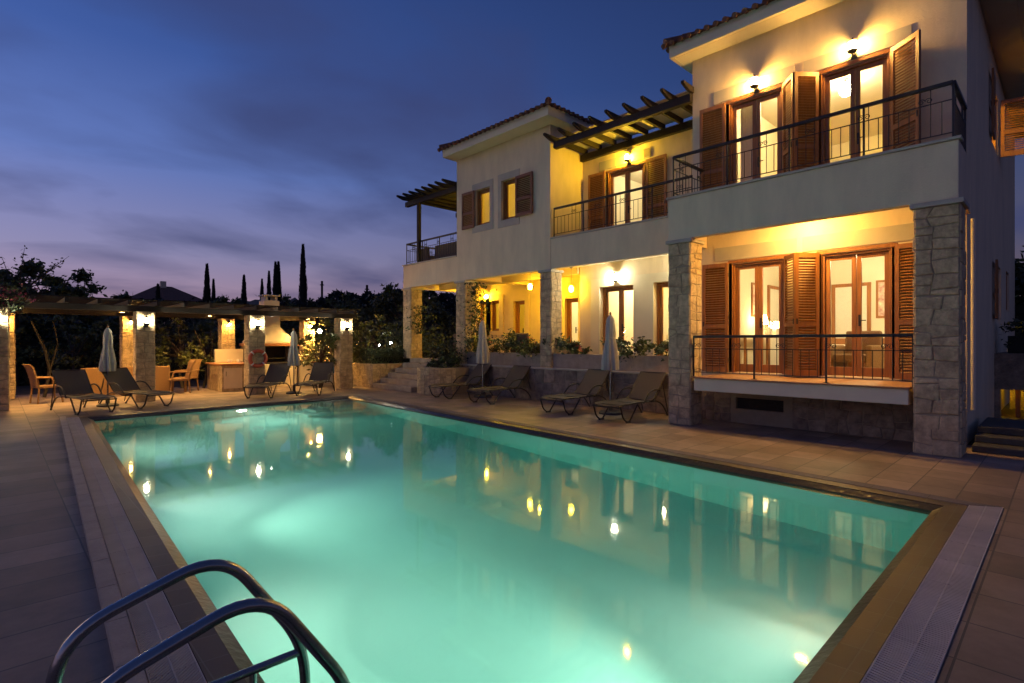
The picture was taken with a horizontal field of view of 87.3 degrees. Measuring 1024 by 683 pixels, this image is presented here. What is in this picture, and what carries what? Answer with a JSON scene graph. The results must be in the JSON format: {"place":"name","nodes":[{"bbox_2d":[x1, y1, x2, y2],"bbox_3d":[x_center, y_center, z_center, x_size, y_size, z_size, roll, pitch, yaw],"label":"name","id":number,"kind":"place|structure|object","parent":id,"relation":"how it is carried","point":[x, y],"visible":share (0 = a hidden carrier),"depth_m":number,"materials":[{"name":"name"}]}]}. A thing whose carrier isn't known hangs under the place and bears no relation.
{"place":"outdoors","nodes":[
{"label":"outdoors","id":0,"kind":"place"},
{"bbox_2d":[0,385,1023,682],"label":"pool deck","id":1,"kind":"structure","parent":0,"point":[48,599],"depth_m":6.03,"materials":[{"name":"ceramic"}]},
{"bbox_2d":[22,364,63,403],"bbox_3d":[-12.304,1.087,14.085,0.576,1.030,0.722,0,0,31],"label":"rattan chair","id":2,"kind":"object","parent":1,"relation":"on","point":[33,377],"visible":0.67,"depth_m":13.90,"materials":[{"name":"brown wicker"}]},
{"bbox_2d":[31,321,58,396],"bbox_3d":[-13.539,0.500,15.562,0.618,2.214,0.090,0,0,-44],"label":"vine trunk","id":3,"kind":"object","parent":1,"relation":"on","point":[49,366],"visible":1,"depth_m":15.58,"materials":[{"name":"brown plant"}]},
{"bbox_2d":[50,369,116,415],"bbox_3d":[-9.871,1.134,12.356,1.914,0.946,0.714,0,0,33],"label":"sun lounger","id":4,"kind":"object","parent":1,"relation":"on","point":[72,384],"visible":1,"depth_m":12.57,"materials":[{"name":"brown metal"}]},
{"bbox_2d":[78,368,114,394],"bbox_3d":[-12.123,1.140,15.664,0.800,0.800,0.780,0,0,-44],"label":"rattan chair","id":5,"kind":"object","parent":1,"relation":"on","point":[95,375],"visible":0.25,"depth_m":15.37,"materials":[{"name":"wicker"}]},
{"bbox_2d":[60,416,147,682],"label":"pool kerb","id":6,"kind":"structure","parent":1,"relation":"on","point":[122,643],"depth_m":3.63,"materials":[{"name":"stone"}]},
{"bbox_2d":[96,325,118,406],"bbox_3d":[-10.119,0.590,13.443,0.458,2.015,0.458,0,0,-44],"label":"closed parasol","id":7,"kind":"object","parent":1,"relation":"on","point":[107,363],"visible":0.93,"depth_m":13.37,"materials":[{"name":"fabric"}]},
{"bbox_2d":[98,367,174,408],"bbox_3d":[-9.349,1.134,13.354,1.914,0.946,0.714,0,0,22],"label":"sun lounger","id":8,"kind":"object","parent":1,"relation":"on","point":[122,380],"visible":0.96,"depth_m":13.48,"materials":[{"name":"grey metal"}]},
{"bbox_2d":[118,366,169,393],"bbox_3d":[-11.339,1.140,16.559,1.230,0.800,0.780,0,0,-44],"label":"garden sofa","id":9,"kind":"object","parent":1,"relation":"on","point":[162,373],"visible":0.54,"depth_m":16.56,"materials":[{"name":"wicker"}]},
{"bbox_2d":[0,293,360,410],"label":"garden pergola","id":10,"kind":"object","parent":1,"relation":"on","point":[137,345],"visible":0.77,"depth_m":16.09,"materials":[{"name":"stone"}]},
{"bbox_2d":[0,279,39,315],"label":"bougainvillea","id":11,"kind":"object","parent":10,"relation":"attached to","point":[8,288],"visible":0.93,"depth_m":12.45,"materials":[{"name":"green plant"}]},
{"bbox_2d":[248,349,267,367],"bbox_3d":[-7.726,0.500,16.334,0.570,0.570,0.116,0,0,-44],"label":"life ring","id":12,"kind":"object","parent":10,"relation":"hanging from","point":[252,353],"visible":1,"depth_m":16.30,"materials":[{"name":"red plastic"}]},
{"bbox_2d":[168,360,196,392],"bbox_3d":[-10.355,1.087,16.827,0.722,1.030,0.576,0,0,-44],"label":"rattan chair","id":13,"kind":"object","parent":1,"relation":"on","point":[188,370],"visible":0.99,"depth_m":16.78,"materials":[{"name":"wicker"}]},
{"bbox_2d":[155,317,213,387],"bbox_3d":[-11.370,0.410,18.580,2.306,2.563,1.940,0,0,14],"label":"citrus tree","id":14,"kind":"object","parent":1,"relation":"on","point":[183,356],"visible":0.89,"depth_m":18.39,"materials":[{"name":"green plant"}]},
{"bbox_2d":[172,359,202,391],"bbox_3d":[-10.625,1.087,17.595,0.576,1.030,0.722,0,0,16],"label":"rattan chair","id":15,"kind":"object","parent":1,"relation":"on","point":[195,370],"visible":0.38,"depth_m":17.71,"materials":[{"name":"wicker"}]},
{"bbox_2d":[45,559,349,682],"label":"pool ladder","id":16,"kind":"object","parent":1,"relation":"attached to","point":[303,638],"visible":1,"depth_m":1.81,"materials":[{"name":"metal"}]},
{"bbox_2d":[205,362,243,391],"bbox_3d":[-9.455,1.150,18.120,1.170,0.900,1.770,0,0,-44],"label":"kitchen counter","id":17,"kind":"object","parent":1,"relation":"on","point":[225,376],"visible":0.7,"depth_m":17.47,"materials":[{"name":"stone"}]},
{"bbox_2d":[224,368,241,388],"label":"cupboard door","id":18,"kind":"structure","parent":17,"relation":"in","point":[232,376],"depth_m":17.37,"materials":[{"name":"beige paint"}]},
{"bbox_2d":[243,363,291,397],"bbox_3d":[-7.204,1.134,15.936,0.714,0.946,1.914,0,0,-2],"label":"sun lounger","id":19,"kind":"object","parent":1,"relation":"on","point":[276,372],"visible":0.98,"depth_m":16.42,"materials":[{"name":"grey metal"}]},
{"bbox_2d":[239,294,298,385],"bbox_3d":[-8.933,-0.065,19.776,1.800,3.330,0.970,0,0,-44],"label":"barbecue","id":20,"kind":"object","parent":1,"relation":"on","point":[277,341],"visible":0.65,"depth_m":19.75,"materials":[{"name":"paint"}]},
{"bbox_2d":[214,349,328,361],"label":"back wall","id":21,"kind":"structure","parent":1,"relation":"on","point":[224,355],"depth_m":18.84,"materials":[{"name":"paint"}]},
{"bbox_2d":[286,329,301,393],"bbox_3d":[-6.792,0.590,16.721,0.458,2.015,0.458,0,0,23],"label":"closed parasol","id":22,"kind":"object","parent":1,"relation":"on","point":[293,357],"visible":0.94,"depth_m":16.64,"materials":[{"name":"white fabric"}]},
{"bbox_2d":[294,362,334,395],"bbox_3d":[-6.094,1.134,16.658,0.714,0.946,1.914,0,0,-2],"label":"sun lounger","id":23,"kind":"object","parent":1,"relation":"on","point":[321,372],"visible":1,"depth_m":17.15,"materials":[{"name":"brown metal"}]},
{"bbox_2d":[290,320,339,387],"bbox_3d":[-6.733,0.434,18.830,2.260,2.512,1.901,0,0,45],"label":"citrus tree","id":24,"kind":"object","parent":1,"relation":"on","point":[324,353],"visible":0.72,"depth_m":18.63,"materials":[{"name":"green plant"}]},
{"bbox_2d":[297,360,333,385],"bbox_3d":[-7.323,1.150,20.245,1.250,0.900,1.670,0,0,-44],"label":"kitchen counter","id":25,"kind":"object","parent":1,"relation":"on","point":[302,371],"visible":0.13,"depth_m":19.80,"materials":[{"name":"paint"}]},
{"bbox_2d":[299,319,359,365],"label":"citrus tree","id":26,"kind":"object","parent":1,"relation":"on","point":[306,350],"visible":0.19,"depth_m":20.29,"materials":[{"name":"green plant"}]},
{"bbox_2d":[353,314,392,362],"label":"citrus tree","id":27,"kind":"object","parent":1,"relation":"on","point":[361,340],"visible":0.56,"depth_m":20.81,"materials":[{"name":"green plant"}]},
{"bbox_2d":[353,362,408,387],"bbox_3d":[-4.932,1.185,20.093,1.844,0.830,2.073,0,0,-44],"label":"raised planter","id":28,"kind":"object","parent":1,"relation":"on","point":[366,375],"visible":0.58,"depth_m":19.10,"materials":[{"name":"stone"}]},
{"bbox_2d":[353,346,409,363],"bbox_3d":[-4.938,0.529,20.087,1.826,0.753,1.982,0,0,-44],"label":"hedge","id":29,"kind":"object","parent":28,"relation":"in","point":[393,357],"visible":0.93,"depth_m":19.47,"materials":[{"name":"green plant"}]},
{"bbox_2d":[373,358,445,391],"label":"stone steps","id":30,"kind":"structure","parent":1,"relation":"on","point":[404,378],"depth_m":18.44,"materials":[{"name":"stone"}]},
{"bbox_2d":[417,366,467,394],"bbox_3d":[-2.337,1.200,16.921,1.269,0.800,1.518,0,0,-44],"label":"raised planter","id":31,"kind":"object","parent":1,"relation":"on","point":[427,376],"visible":0.91,"depth_m":16.37,"materials":[{"name":"stone"}]},
{"bbox_2d":[423,333,470,366],"bbox_3d":[-1.949,0.591,17.505,1.674,1.952,2.209,0,0,-20],"label":"garden bush","id":32,"kind":"object","parent":31,"relation":"in","point":[435,351],"visible":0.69,"depth_m":17.02,"materials":[{"name":"green plant"}]},
{"bbox_2d":[428,364,492,398],"bbox_3d":[-1.472,1.134,15.704,1.914,0.946,0.714,0,0,-42],"label":"sun lounger","id":33,"kind":"object","parent":1,"relation":"on","point":[474,378],"visible":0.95,"depth_m":15.92,"materials":[{"name":"brown metal"}]},
{"bbox_2d":[474,318,491,397],"bbox_3d":[-0.851,0.453,15.574,0.520,2.290,0.520,0,0,0],"label":"closed parasol","id":34,"kind":"object","parent":1,"relation":"on","point":[482,355],"visible":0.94,"depth_m":15.48,"materials":[{"name":"white fabric"}]},
{"bbox_2d":[466,365,530,404],"bbox_3d":[-0.306,1.134,14.495,0.714,0.946,1.914,0,0,43],"label":"sun lounger","id":35,"kind":"object","parent":1,"relation":"on","point":[516,375],"visible":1,"depth_m":14.79,"materials":[{"name":"brown metal"}]},
{"bbox_2d":[83,426,966,682],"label":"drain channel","id":36,"kind":"object","parent":1,"relation":"on","point":[207,681],"visible":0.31,"depth_m":3.33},
{"bbox_2d":[66,417,206,682],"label":"drain grate","id":37,"kind":"object","parent":36,"relation":"on","point":[153,621],"visible":0.96,"depth_m":3.68,"materials":[{"name":"plastic"}]},
{"bbox_2d":[354,394,999,506],"bbox_3d":[-0.075,1.609,10.685,0.169,0.043,14.593,0,0,-40],"label":"drain grate","id":38,"kind":"object","parent":36,"relation":"on","point":[918,494],"visible":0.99,"depth_m":7.02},
{"bbox_2d":[860,505,1003,682],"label":"drain grate","id":39,"kind":"object","parent":36,"relation":"on","point":[916,646],"visible":1,"depth_m":3.19,"materials":[{"name":"plastic"}]},
{"bbox_2d":[459,364,668,413],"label":"retaining wall","id":40,"kind":"structure","parent":1,"relation":"on","point":[543,381],"depth_m":14.06,"materials":[{"name":"grey stone"}]},
{"bbox_2d":[539,369,609,414],"bbox_3d":[1.508,1.134,12.456,0.714,0.946,1.914,0,0,45],"label":"sun lounger","id":41,"kind":"object","parent":1,"relation":"on","point":[592,381],"visible":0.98,"depth_m":12.75,"materials":[{"name":"brown metal"}]},
{"bbox_2d":[599,312,620,414],"bbox_3d":[2.196,0.465,11.983,0.515,2.267,0.515,0,0,-23],"label":"closed parasol","id":42,"kind":"object","parent":1,"relation":"on","point":[610,360],"visible":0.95,"depth_m":11.89,"materials":[{"name":"white fabric"}]},
{"bbox_2d":[592,371,667,422],"bbox_3d":[2.520,1.134,11.292,0.714,0.946,1.914,0,0,45],"label":"sun lounger","id":43,"kind":"object","parent":1,"relation":"on","point":[646,386],"visible":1,"depth_m":11.59,"materials":[{"name":"brown metal"}]},
{"bbox_2d":[0,0,1023,301],"label":"sky","id":44,"kind":"structure","parent":0,"point":[144,143],"materials":[{"name":"blue"}]},
{"bbox_2d":[15,380,1023,444],"bbox_3d":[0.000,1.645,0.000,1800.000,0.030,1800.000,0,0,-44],"label":"ground","id":45,"kind":"structure","parent":0,"point":[1007,412],"depth_m":17.34,"materials":[{"name":"beige stone"}]},
{"bbox_2d":[0,245,68,385],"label":"flowering shrub tree","id":46,"kind":"object","parent":45,"relation":"on","point":[43,274],"visible":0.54,"depth_m":19.99,"materials":[{"name":"green plant"}]},
{"bbox_2d":[15,320,56,366],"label":"citrus tree","id":47,"kind":"object","parent":45,"relation":"on","point":[27,351],"visible":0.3,"depth_m":19.77,"materials":[{"name":"green plant"}]},
{"bbox_2d":[0,258,85,342],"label":"broadleaf tree","id":48,"kind":"object","parent":45,"relation":"on","point":[31,270],"visible":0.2,"depth_m":22.54,"materials":[{"name":"green plant"}]},
{"bbox_2d":[0,257,113,342],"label":"broadleaf tree","id":49,"kind":"object","parent":45,"relation":"on","point":[50,281],"visible":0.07,"depth_m":24.41,"materials":[{"name":"green plant"}]},
{"bbox_2d":[3,261,132,341],"bbox_3d":[-22.778,-1.225,27.199,5.809,5.882,6.505,0,0,-15],"label":"broadleaf tree","id":50,"kind":"object","parent":45,"relation":"on","point":[80,275],"visible":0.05,"depth_m":27.70,"materials":[{"name":"green plant"}]},
{"bbox_2d":[29,314,115,369],"bbox_3d":[-15.991,0.349,19.469,2.037,2.691,2.421,0,0,-2],"label":"citrus tree","id":51,"kind":"object","parent":45,"relation":"on","point":[66,359],"visible":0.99,"depth_m":19.48,"materials":[{"name":"green plant"}]},
{"bbox_2d":[54,269,119,335],"bbox_3d":[-24.127,-1.220,29.833,5.590,5.890,5.440,0,0,-44],"label":"broadleaf tree","id":52,"kind":"object","parent":45,"relation":"on","point":[93,288],"visible":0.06,"depth_m":30.48,"materials":[{"name":"green plant"}]},
{"bbox_2d":[15,315,160,385],"bbox_3d":[-20.296,0.343,18.860,13.444,3.005,1.783,0,0,-44],"label":"hedge","id":53,"kind":"object","parent":45,"relation":"on","point":[39,365],"visible":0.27,"depth_m":20.60,"materials":[{"name":"green plant"}]},
{"bbox_2d":[62,320,119,367],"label":"citrus tree","id":54,"kind":"object","parent":45,"relation":"on","point":[95,357],"visible":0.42,"depth_m":20.45,"materials":[{"name":"green plant"}]},
{"bbox_2d":[131,281,202,340],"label":"distant house","id":55,"kind":"structure","parent":45,"relation":"on","point":[170,293],"depth_m":78.56,"materials":[{"name":"beige paint"}]},
{"bbox_2d":[163,297,217,346],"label":"broadleaf tree","id":56,"kind":"object","parent":45,"relation":"on","point":[193,322],"visible":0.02,"depth_m":43.20,"materials":[{"name":"green plant"}]},
{"bbox_2d":[169,320,217,383],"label":"citrus tree","id":57,"kind":"object","parent":45,"relation":"on","point":[215,339],"visible":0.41,"depth_m":20.75,"materials":[{"name":"green plant"}]},
{"bbox_2d":[202,263,210,301],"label":"cypress tree","id":58,"kind":"object","parent":45,"relation":"on","point":[206,297],"visible":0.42,"depth_m":57.80,"materials":[{"name":"green plant"}]},
{"bbox_2d":[191,295,243,346],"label":"broadleaf tree","id":59,"kind":"object","parent":45,"relation":"on","point":[225,300],"visible":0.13,"depth_m":39.21,"materials":[{"name":"green plant"}]},
{"bbox_2d":[155,322,358,379],"bbox_3d":[-11.703,0.402,25.814,9.460,2.777,1.883,0,0,-44],"label":"hedge","id":60,"kind":"object","parent":45,"relation":"on","point":[190,331],"visible":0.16,"depth_m":23.20,"materials":[{"name":"green plant"}]},
{"bbox_2d":[132,288,455,346],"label":"woodland","id":61,"kind":"object","parent":45,"relation":"on","point":[446,298],"visible":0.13,"depth_m":47.43,"materials":[{"name":"green plant"}]},
{"bbox_2d":[280,293,316,338],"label":"broadleaf tree","id":62,"kind":"object","parent":45,"relation":"on","point":[292,325],"visible":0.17,"depth_m":41.87,"materials":[{"name":"green plant"}]},
{"bbox_2d":[298,243,307,300],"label":"cypress tree","id":63,"kind":"object","parent":45,"relation":"on","point":[302,291],"visible":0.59,"depth_m":54.78,"materials":[{"name":"green plant"}]},
{"bbox_2d":[315,291,366,345],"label":"broadleaf tree","id":64,"kind":"object","parent":45,"relation":"on","point":[345,296],"visible":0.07,"depth_m":39.82,"materials":[{"name":"green plant"}]},
{"bbox_2d":[353,314,402,355],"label":"citrus tree","id":65,"kind":"object","parent":45,"relation":"on","point":[371,322],"visible":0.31,"depth_m":23.70,"materials":[{"name":"green plant"}]},
{"bbox_2d":[354,282,402,331],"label":"broadleaf tree","id":66,"kind":"object","parent":45,"relation":"on","point":[386,297],"visible":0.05,"depth_m":33.81,"materials":[{"name":"green plant"}]},
{"bbox_2d":[359,282,445,348],"bbox_3d":[-6.559,-0.986,32.194,5.325,5.392,5.963,0,0,-11],"label":"broadleaf tree","id":67,"kind":"object","parent":45,"relation":"on","point":[379,306],"visible":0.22,"depth_m":30.91,"materials":[{"name":"green plant"}]},
{"bbox_2d":[372,314,452,356],"bbox_3d":[-4.094,-0.207,22.854,3.201,2.371,3.220,0,0,-35],"label":"garden bush","id":68,"kind":"object","parent":45,"relation":"on","point":[391,337],"visible":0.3,"depth_m":22.89,"materials":[{"name":"green plant"}]},
{"bbox_2d":[391,325,441,357],"bbox_3d":[-3.750,0.090,21.767,1.967,1.800,1.953,0,0,5],"label":"garden bush","id":69,"kind":"object","parent":45,"relation":"on","point":[426,342],"visible":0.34,"depth_m":21.64,"materials":[{"name":"green plant"}]},
{"bbox_2d":[387,290,454,357],"bbox_3d":[-4.892,-0.703,29.779,4.459,4.828,4.582,0,0,2],"label":"broadleaf tree","id":70,"kind":"object","parent":45,"relation":"on","point":[425,293],"visible":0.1,"depth_m":29.40,"materials":[{"name":"green plant"}]},
{"bbox_2d":[398,292,455,357],"bbox_3d":[-3.578,-0.506,27.871,4.879,4.412,4.357,0,0,-22],"label":"broadleaf tree","id":71,"kind":"object","parent":45,"relation":"on","point":[440,312],"visible":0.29,"depth_m":27.18,"materials":[{"name":"green plant"}]},
{"bbox_2d":[402,0,1023,457],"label":"villa","id":72,"kind":"object","parent":45,"relation":"on","point":[894,170],"visible":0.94,"depth_m":10.35,"materials":[{"name":"beige paint"}]},
{"bbox_2d":[403,305,437,333],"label":"climbing plant","id":73,"kind":"object","parent":72,"relation":"attached to","point":[419,322],"visible":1,"depth_m":19.41,"materials":[{"name":"green plant"}]},
{"bbox_2d":[396,178,456,261],"bbox_3d":[-2.072,-3.925,19.419,3.220,2.730,3.010,0,0,-44],"label":"balcony pergola","id":74,"kind":"object","parent":72,"relation":"on","point":[441,195],"visible":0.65,"depth_m":19.11,"materials":[{"name":"brown dark wood"}]},
{"bbox_2d":[435,241,456,258],"bbox_3d":[-1.919,-3.030,18.712,0.780,0.760,1.600,0,0,-44],"label":"balcony sofa","id":75,"kind":"object","parent":72,"relation":"on","point":[443,249],"visible":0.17,"depth_m":18.54,"materials":[{"name":"brown wicker"}]},
{"bbox_2d":[455,282,496,354],"bbox_3d":[-1.180,-0.745,17.369,1.304,2.393,1.373,0,0,17],"label":"climbing plant","id":76,"kind":"object","parent":72,"relation":"attached to","point":[475,302],"visible":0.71,"depth_m":17.28,"materials":[{"name":"green plant"}]},
{"bbox_2d":[477,188,489,225],"bbox_3d":[-0.807,-4.235,16.742,0.155,1.190,0.850,0,0,-44],"label":"window","id":77,"kind":"structure","parent":72,"relation":"in","point":[479,193],"depth_m":16.93,"materials":[{"name":"brown wood"}]},
{"bbox_2d":[467,352,539,366],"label":"planter wall","id":78,"kind":"structure","parent":72,"relation":"attached to","point":[507,359],"depth_m":15.91,"materials":[{"name":"stone"}]},
{"bbox_2d":[489,329,520,354],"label":"planter plant","id":79,"kind":"object","parent":78,"relation":"in","point":[509,338],"visible":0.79,"depth_m":16.02,"materials":[{"name":"green plant"}]},
{"bbox_2d":[516,334,554,356],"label":"planter plant","id":80,"kind":"object","parent":78,"relation":"in","point":[528,346],"visible":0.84,"depth_m":15.02,"materials":[{"name":"green plant"}]},
{"bbox_2d":[503,179,514,219],"bbox_3d":[0.005,-4.245,15.900,0.155,1.250,0.790,0,0,-44],"label":"window","id":81,"kind":"structure","parent":72,"relation":"in","point":[505,184],"depth_m":16.07,"materials":[{"name":"brown wood"}]},
{"bbox_2d":[567,298,577,341],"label":"french door","id":82,"kind":"structure","parent":72,"relation":"in","point":[569,301],"depth_m":18.05,"materials":[{"name":"brown wood"}]},
{"bbox_2d":[553,354,668,372],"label":"planter wall","id":83,"kind":"structure","parent":72,"relation":"attached to","point":[646,363],"depth_m":13.07,"materials":[{"name":"stone"}]},
{"bbox_2d":[549,333,581,354],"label":"planter plant","id":84,"kind":"object","parent":83,"relation":"in","point":[563,344],"visible":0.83,"depth_m":14.15,"materials":[{"name":"green plant"}]},
{"bbox_2d":[600,334,637,367],"bbox_3d":[2.662,0.162,13.122,0.709,0.897,1.257,0,0,-23],"label":"planter plant","id":85,"kind":"object","parent":83,"relation":"in","point":[626,350],"visible":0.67,"depth_m":13.03,"materials":[{"name":"green plant"}]},
{"bbox_2d":[627,336,657,356],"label":"planter plant","id":86,"kind":"object","parent":83,"relation":"in","point":[642,348],"visible":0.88,"depth_m":12.61,"materials":[{"name":"green plant"}]},
{"bbox_2d":[603,285,632,350],"bbox_3d":[3.021,-0.505,14.891,0.155,2.210,1.290,0,0,-44],"label":"french door","id":87,"kind":"structure","parent":72,"relation":"in","point":[621,289],"depth_m":14.93,"materials":[{"name":"brown wood"}]},
{"bbox_2d":[543,80,693,161],"bbox_3d":[2.835,-5.375,13.438,1.840,0.350,4.152,0,0,-44],"label":"balcony pergola","id":88,"kind":"object","parent":72,"relation":"attached to","point":[643,120],"visible":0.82,"depth_m":13.45,"materials":[{"name":"brown dark wood"}]},
{"bbox_2d":[606,160,645,226],"bbox_3d":[3.129,-3.680,14.578,0.155,2.180,1.330,0,0,-44],"label":"french door","id":89,"kind":"structure","parent":72,"relation":"in","point":[627,172],"depth_m":14.60,"materials":[{"name":"brown wood"}]},
{"bbox_2d":[657,282,667,355],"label":"french door","id":90,"kind":"structure","parent":72,"relation":"in","point":[660,286],"depth_m":14.00,"materials":[{"name":"brown wood"}]},
{"bbox_2d":[741,105,752,181],"bbox_3d":[4.980,-4.000,11.334,0.075,2.800,0.300,0,0,-44],"label":"curtain","id":91,"kind":"object","parent":72,"relation":"hanging from","point":[746,122],"visible":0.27,"depth_m":11.34,"materials":[{"name":"white fabric"}]},
{"bbox_2d":[725,83,782,183],"bbox_3d":[4.884,-3.780,10.741,0.155,2.380,1.210,0,0,-44],"label":"french door","id":92,"kind":"structure","parent":72,"relation":"in","point":[756,101],"depth_m":10.75,"materials":[{"name":"brown wood"}]},
{"bbox_2d":[728,254,788,373],"bbox_3d":[4.915,-0.525,10.709,0.155,2.290,1.180,0,0,-44],"label":"french door","id":93,"kind":"structure","parent":72,"relation":"in","point":[758,266],"depth_m":10.73,"materials":[{"name":"brown wood"}]},
{"bbox_2d":[767,285,778,364],"bbox_3d":[6.774,-0.390,13.863,0.840,2.100,0.048,0,0,-44],"label":"interior door","id":94,"kind":"structure","parent":72,"relation":"in","point":[772,291],"depth_m":13.81,"materials":[{"name":"white wood"}]},
{"bbox_2d":[831,282,870,337],"bbox_3d":[8.338,-0.390,13.212,0.048,2.100,0.840,0,0,-44],"label":"interior door","id":95,"kind":"structure","parent":72,"relation":"in","point":[841,294],"depth_m":13.29,"materials":[{"name":"white wood"}]},
{"bbox_2d":[818,47,891,164],"bbox_3d":[6.075,-3.780,9.507,0.155,2.380,1.220,0,0,-44],"label":"french door","id":96,"kind":"structure","parent":72,"relation":"in","point":[854,71],"depth_m":9.52,"materials":[{"name":"brown wood"}]},
{"bbox_2d":[816,242,897,378],"bbox_3d":[6.089,-0.525,9.493,0.155,2.290,1.240,0,0,-44],"label":"french door","id":97,"kind":"structure","parent":72,"relation":"in","point":[856,256],"depth_m":9.48,"materials":[{"name":"brown wood"}]},
{"bbox_2d":[831,331,883,367],"bbox_3d":[6.879,0.217,10.723,0.733,0.885,0.820,0,0,-34],"label":"armchair","id":98,"kind":"object","parent":72,"relation":"on","point":[871,343],"visible":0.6,"depth_m":10.66,"materials":[{"name":"fabric"}]},
{"bbox_2d":[876,280,883,317],"bbox_3d":[8.879,-1.020,12.663,0.032,0.900,0.500,0,0,-44],"label":"framed picture","id":99,"kind":"object","parent":72,"relation":"attached to","point":[879,298],"visible":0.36,"depth_m":12.77,"materials":[{"name":"paper"}]},
{"bbox_2d":[972,417,1023,457],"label":"garden steps","id":100,"kind":"structure","parent":45,"relation":"on","point":[1001,436],"depth_m":7.96,"materials":[{"name":"grey stone"}]},
{"bbox_2d":[994,352,1023,417],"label":"annex","id":101,"kind":"object","parent":45,"relation":"on","point":[1008,371],"visible":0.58,"depth_m":11.33,"materials":[{"name":"grey stone"}]},
{"bbox_2d":[999,318,1023,352],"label":"hedge","id":102,"kind":"object","parent":101,"relation":"on","point":[1015,344],"visible":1,"depth_m":11.33,"materials":[{"name":"green plant"}]},
{"bbox_2d":[1015,263,1023,335],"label":"broadleaf tree","id":103,"kind":"object","parent":45,"relation":"on","point":[1019,286],"visible":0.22,"depth_m":16.61,"materials":[{"name":"green plant"}]},
{"bbox_2d":[1015,245,1023,304],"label":"broadleaf tree","id":104,"kind":"object","parent":45,"relation":"on","point":[1019,301],"visible":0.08,"depth_m":18.97,"materials":[{"name":"green plant"}]},
{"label":"pool basin","id":105,"kind":"structure","parent":0,"visible":0},
{"bbox_2d":[95,399,930,682],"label":"pool water","id":106,"kind":"structure","parent":105,"relation":"in","point":[364,542],"depth_m":4.40,"materials":[{"name":"teal liquid"}]},
{"bbox_2d":[79,395,967,682],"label":"pool coping","id":107,"kind":"object","parent":105,"relation":"on","point":[851,645],"visible":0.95,"depth_m":4.03,"materials":[{"name":"brown stone"}]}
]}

